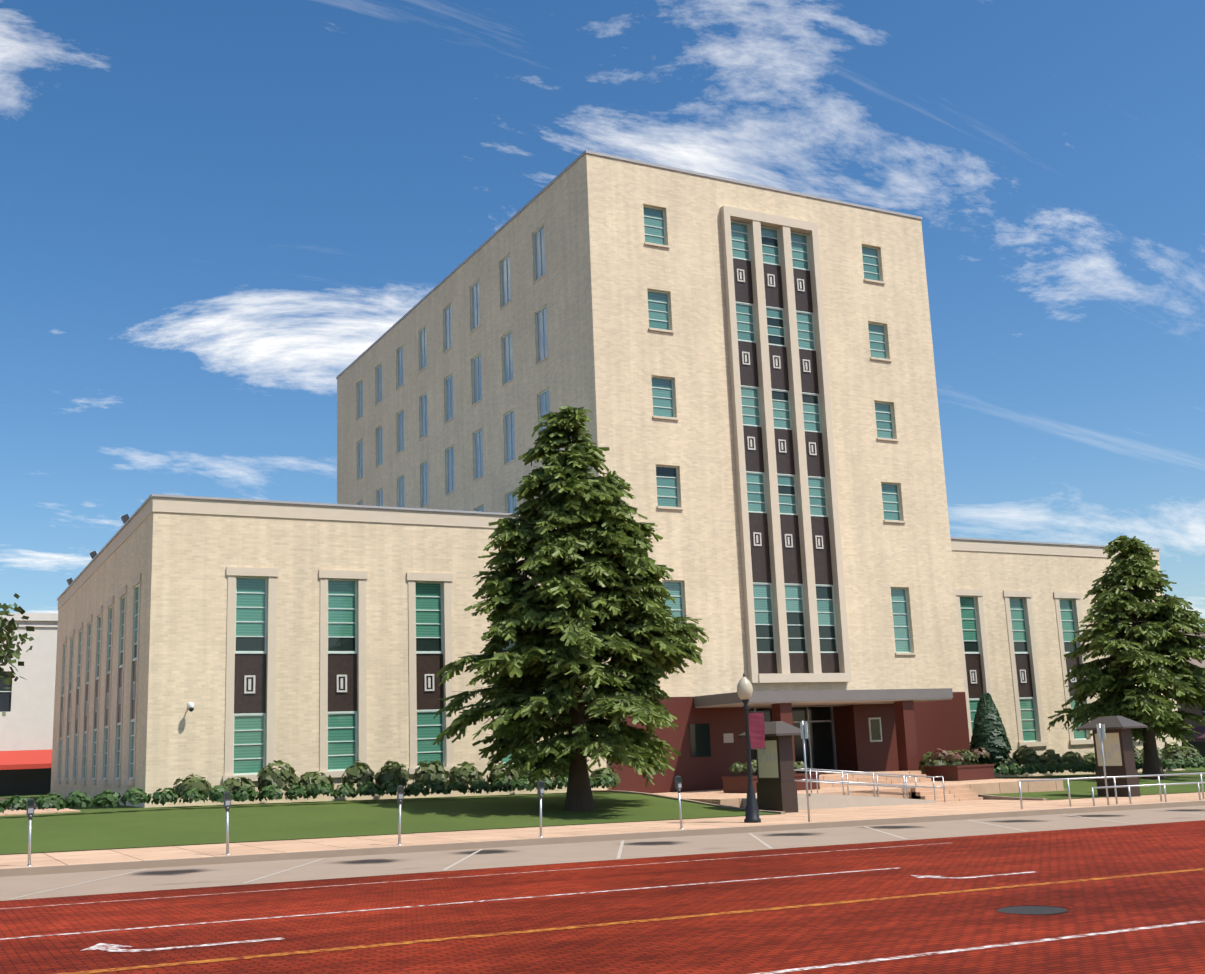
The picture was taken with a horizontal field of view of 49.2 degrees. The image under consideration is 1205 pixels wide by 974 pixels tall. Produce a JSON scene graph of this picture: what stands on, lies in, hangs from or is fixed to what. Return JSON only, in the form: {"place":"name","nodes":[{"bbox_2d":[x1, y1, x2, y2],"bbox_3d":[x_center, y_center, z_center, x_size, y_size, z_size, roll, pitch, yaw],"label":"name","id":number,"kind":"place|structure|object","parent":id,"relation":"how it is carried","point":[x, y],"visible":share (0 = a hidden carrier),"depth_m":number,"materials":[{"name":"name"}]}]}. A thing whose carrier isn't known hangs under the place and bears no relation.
{"place":"outdoors","nodes":[
{"label":"outdoors","id":0,"kind":"place"},
{"bbox_2d":[0,798,80,815],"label":"parking pavement","id":1,"kind":"structure","parent":0,"point":[7,812],"depth_m":44.69,"materials":[{"name":"concrete"}]},
{"bbox_2d":[0,757,1204,853],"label":"lawn","id":2,"kind":"structure","parent":0,"point":[93,827],"depth_m":41.09,"materials":[{"name":"green plant"}]},
{"bbox_2d":[431,405,708,810],"bbox_3d":[-0.881,4.096,45.722,8.822,13.918,9.359,-7,-12,21],"label":"conifer tree","id":3,"kind":"object","parent":2,"relation":"on","point":[582,613],"visible":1,"depth_m":44.22,"materials":[{"name":"green plant"}]},
{"bbox_2d":[0,757,1204,812],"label":"boxwood shrub row","id":4,"kind":"object","parent":2,"relation":"on","point":[107,797],"visible":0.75,"depth_m":46.16,"materials":[{"name":"green plant"}]},
{"bbox_2d":[172,742,1202,798],"bbox_3d":[8.259,12.070,57.249,52.292,2.005,1.666,4,-13,-28],"label":"tall shrubs row","id":5,"kind":"object","parent":2,"relation":"on","point":[465,772],"visible":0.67,"depth_m":49.21,"materials":[{"name":"green plant"}]},
{"bbox_2d":[652,771,1063,807],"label":"entrance steps","id":6,"kind":"structure","parent":2,"relation":"on","point":[967,790],"depth_m":51.29,"materials":[{"name":"concrete"}]},
{"bbox_2d":[721,773,819,792],"bbox_3d":[6.676,11.758,52.044,3.300,0.730,2.080,4,-13,-28],"label":"planter","id":7,"kind":"object","parent":6,"relation":"on","point":[735,784],"visible":0.45,"depth_m":51.52,"materials":[{"name":"red brick"}]},
{"bbox_2d":[728,747,989,773],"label":"planter shrubs","id":8,"kind":"object","parent":7,"relation":"on","point":[943,755],"visible":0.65,"depth_m":56.00,"materials":[{"name":"green plant"}]},
{"bbox_2d":[592,789,1066,816],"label":"plaza edge kerbs","id":9,"kind":"structure","parent":6,"relation":"on","point":[989,797],"depth_m":48.39,"materials":[{"name":"concrete"}]},
{"bbox_2d":[924,764,994,780],"bbox_3d":[15.367,12.337,56.601,2.100,0.730,2.080,4,-13,-28],"label":"planter","id":10,"kind":"object","parent":6,"relation":"on","point":[963,772],"visible":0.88,"depth_m":55.85,"materials":[{"name":"red brick"}]},
{"bbox_2d":[969,693,1011,763],"bbox_3d":[18.076,11.327,61.435,1.908,3.415,1.931,4,-13,-28],"label":"conical shrub","id":11,"kind":"object","parent":2,"relation":"on","point":[989,734],"visible":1,"depth_m":60.92,"materials":[{"name":"green plant"}]},
{"bbox_2d":[1047,535,1204,778],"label":"conifer tree","id":12,"kind":"object","parent":2,"relation":"on","point":[1152,648],"visible":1,"depth_m":60.59,"materials":[{"name":"green plant"}]},
{"bbox_2d":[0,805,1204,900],"bbox_3d":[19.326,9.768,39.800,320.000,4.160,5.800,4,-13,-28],"label":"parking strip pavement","id":13,"kind":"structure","parent":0,"point":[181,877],"depth_m":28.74,"materials":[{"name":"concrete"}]},
{"bbox_2d":[10,809,1204,898],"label":"parking stall lines","id":14,"kind":"object","parent":13,"relation":"on","point":[622,843],"visible":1,"depth_m":28.95,"materials":[{"name":"white paint"}]},
{"bbox_2d":[0,792,1204,900],"bbox_3d":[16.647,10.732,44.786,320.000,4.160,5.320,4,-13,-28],"label":"sidewalk","id":15,"kind":"structure","parent":0,"point":[132,854],"depth_m":34.89,"materials":[{"name":"concrete"}]},
{"bbox_2d":[0,593,34,716],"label":"street tree","id":16,"kind":"object","parent":15,"relation":"on","point":[10,627],"visible":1,"depth_m":22.37,"materials":[{"name":"green plant"}]},
{"bbox_2d":[0,613,57,796],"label":"white building","id":17,"kind":"structure","parent":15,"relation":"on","point":[26,724],"depth_m":85.90,"materials":[{"name":"paint"}]},
{"bbox_2d":[26,798,33,865],"bbox_3d":[-12.005,7.244,27.572,0.140,1.410,0.140,2,-12,-28],"label":"parking meter","id":18,"kind":"object","parent":15,"relation":"on","point":[30,808],"visible":0.81,"depth_m":27.58,"materials":[{"name":"silver metal"}]},
{"bbox_2d":[224,791,230,854],"bbox_3d":[-8.432,7.561,29.564,0.140,1.410,0.140,2,-13,-27],"label":"parking meter","id":19,"kind":"object","parent":15,"relation":"on","point":[227,800],"visible":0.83,"depth_m":29.58,"materials":[{"name":"silver metal"}]},
{"bbox_2d":[396,785,403,844],"bbox_3d":[-4.836,7.841,31.387,0.140,1.410,0.140,3,-13,-17],"label":"parking meter","id":20,"kind":"object","parent":15,"relation":"on","point":[400,793],"visible":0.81,"depth_m":31.41,"materials":[{"name":"silver metal"}]},
{"bbox_2d":[537,780,543,836],"bbox_3d":[-1.552,8.102,33.074,0.140,1.410,0.140,9,-16,-36],"label":"parking meter","id":21,"kind":"object","parent":15,"relation":"on","point":[540,788],"visible":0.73,"depth_m":33.10,"materials":[{"name":"silver metal"}]},
{"bbox_2d":[0,820,1204,973],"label":"brick road","id":22,"kind":"structure","parent":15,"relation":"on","point":[765,941],"depth_m":16.96,"materials":[{"name":"red brick"}]},
{"bbox_2d":[81,938,283,951],"bbox_3d":[-4.862,5.316,15.257,2.223,0.029,0.880,-2,-11,-1],"label":"road arrow","id":23,"kind":"object","parent":22,"relation":"on","point":[108,947],"visible":1,"depth_m":15.20,"materials":[{"name":"white paint"}]},
{"bbox_2d":[0,843,1204,973],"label":"road markings","id":24,"kind":"object","parent":22,"relation":"on","point":[571,927],"visible":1,"depth_m":16.43,"materials":[{"name":"paint"}]},
{"bbox_2d":[912,871,1033,877],"bbox_3d":[6.080,6.234,21.115,2.089,0.027,0.827,-2,-11,-1],"label":"road arrow","id":25,"kind":"object","parent":22,"relation":"on","point":[921,876],"visible":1,"depth_m":21.06,"materials":[{"name":"white paint"}]},
{"bbox_2d":[993,905,1070,914],"bbox_3d":[5.338,5.264,16.357,0.940,0.008,0.940,4,-13,-28],"label":"manhole cover","id":26,"kind":"object","parent":22,"relation":"on","point":[1033,910],"visible":0.83,"depth_m":16.34,"materials":[{"name":"metal"}]},
{"bbox_2d":[0,800,1204,876],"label":"kerb","id":27,"kind":"structure","parent":15,"relation":"on","point":[24,871],"depth_m":32.05,"materials":[{"name":"concrete"}]},
{"bbox_2d":[50,150,1184,807],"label":"courthouse","id":28,"kind":"structure","parent":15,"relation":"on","point":[744,372],"depth_m":60.70,"materials":[{"name":"brick"}]},
{"bbox_2d":[66,578,72,584],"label":"floodlight","id":29,"kind":"object","parent":28,"relation":"on","point":[69,581],"visible":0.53,"depth_m":71.74,"materials":[{"name":"grey metal"}]},
{"bbox_2d":[90,551,96,558],"bbox_3d":[-24.543,3.403,63.417,0.340,0.629,0.400,4,-13,-28],"label":"floodlight","id":30,"kind":"object","parent":28,"relation":"on","point":[93,554],"visible":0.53,"depth_m":63.28,"materials":[{"name":"grey metal"}]},
{"bbox_2d":[121,514,128,523],"bbox_3d":[-19.839,1.454,54.694,0.340,0.629,0.400,4,-13,-28],"label":"floodlight","id":31,"kind":"object","parent":28,"relation":"on","point":[124,518],"visible":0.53,"depth_m":54.55,"materials":[{"name":"grey metal"}]},
{"bbox_2d":[188,702,193,711],"bbox_3d":[-14.677,7.838,46.864,0.220,0.345,0.470,4,-13,-28],"label":"security camera","id":32,"kind":"object","parent":28,"relation":"attached to","point":[191,706],"visible":1,"depth_m":46.68,"materials":[{"name":"white plastic"}]},
{"bbox_2d":[675,776,683,828],"bbox_3d":[2.055,8.406,35.006,0.140,1.410,0.140,3,-13,-33],"label":"parking meter","id":33,"kind":"object","parent":15,"relation":"on","point":[678,784],"visible":0.83,"depth_m":35.02,"materials":[{"name":"silver metal"}]},
{"bbox_2d":[737,673,765,822],"bbox_3d":[4.348,7.455,37.724,0.821,4.231,0.475,-1,-12,-7],"label":"lamp post","id":34,"kind":"object","parent":15,"relation":"on","point":[754,725],"visible":0.96,"depth_m":37.83,"materials":[{"name":"black metal"}]},
{"bbox_2d":[800,721,809,821],"bbox_3d":[5.723,7.993,36.971,0.075,2.800,0.320,4,-13,-28],"label":"sign pole","id":35,"kind":"object","parent":15,"relation":"on","point":[804,729],"visible":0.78,"depth_m":37.05,"materials":[{"name":"silver metal"}]},
{"bbox_2d":[742,768,945,813],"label":"access ramp","id":36,"kind":"structure","parent":15,"relation":"on","point":[822,801],"depth_m":46.34,"materials":[{"name":"concrete"}]},
{"bbox_2d":[1096,723,1108,804],"bbox_3d":[16.144,8.923,42.325,0.075,2.600,0.320,4,-13,-28],"label":"sign pole","id":37,"kind":"object","parent":15,"relation":"on","point":[1101,734],"visible":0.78,"depth_m":42.42,"materials":[{"name":"silver metal"}]},
{"bbox_2d":[1018,772,1204,808],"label":"kerbside rails","id":38,"kind":"object","parent":15,"relation":"on","point":[1129,786],"visible":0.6,"depth_m":42.91,"materials":[{"name":"silver metal"}]},
{"bbox_2d":[1076,716,1147,796],"bbox_3d":[19.286,10.146,49.535,1.320,2.980,2.240,4,-13,-28],"label":"kiosk","id":39,"kind":"object","parent":15,"relation":"on","point":[1119,758],"visible":0.92,"depth_m":49.14,"materials":[{"name":"metal"}]},
{"bbox_2d":[1176,691,1204,756],"bbox_3d":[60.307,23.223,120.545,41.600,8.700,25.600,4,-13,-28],"label":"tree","id":40,"kind":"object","parent":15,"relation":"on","point":[1198,743],"depth_m":104.21,"materials":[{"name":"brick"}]},
{"bbox_2d":[1179,627,1204,688],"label":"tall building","id":41,"kind":"structure","parent":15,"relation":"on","point":[1194,661],"depth_m":143.49,"materials":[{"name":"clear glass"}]},
{"bbox_2d":[0,0,1204,626],"label":"sky","id":42,"kind":"structure","parent":0,"point":[210,210],"materials":[{"name":"blue"}]},
{"bbox_2d":[785,800,1041,813],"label":"walkway","id":43,"kind":"structure","parent":0,"point":[910,805],"depth_m":45.85,"materials":[{"name":"concrete"}]},
{"bbox_2d":[738,721,808,812],"bbox_3d":[5.765,9.350,43.927,1.320,2.980,2.240,4,-13,-28],"label":"kiosk","id":44,"kind":"object","parent":43,"relation":"on","point":[776,785],"visible":0.96,"depth_m":43.45,"materials":[{"name":"painted metal"},{"name":"glass"},{"name":"paper"}]}
]}

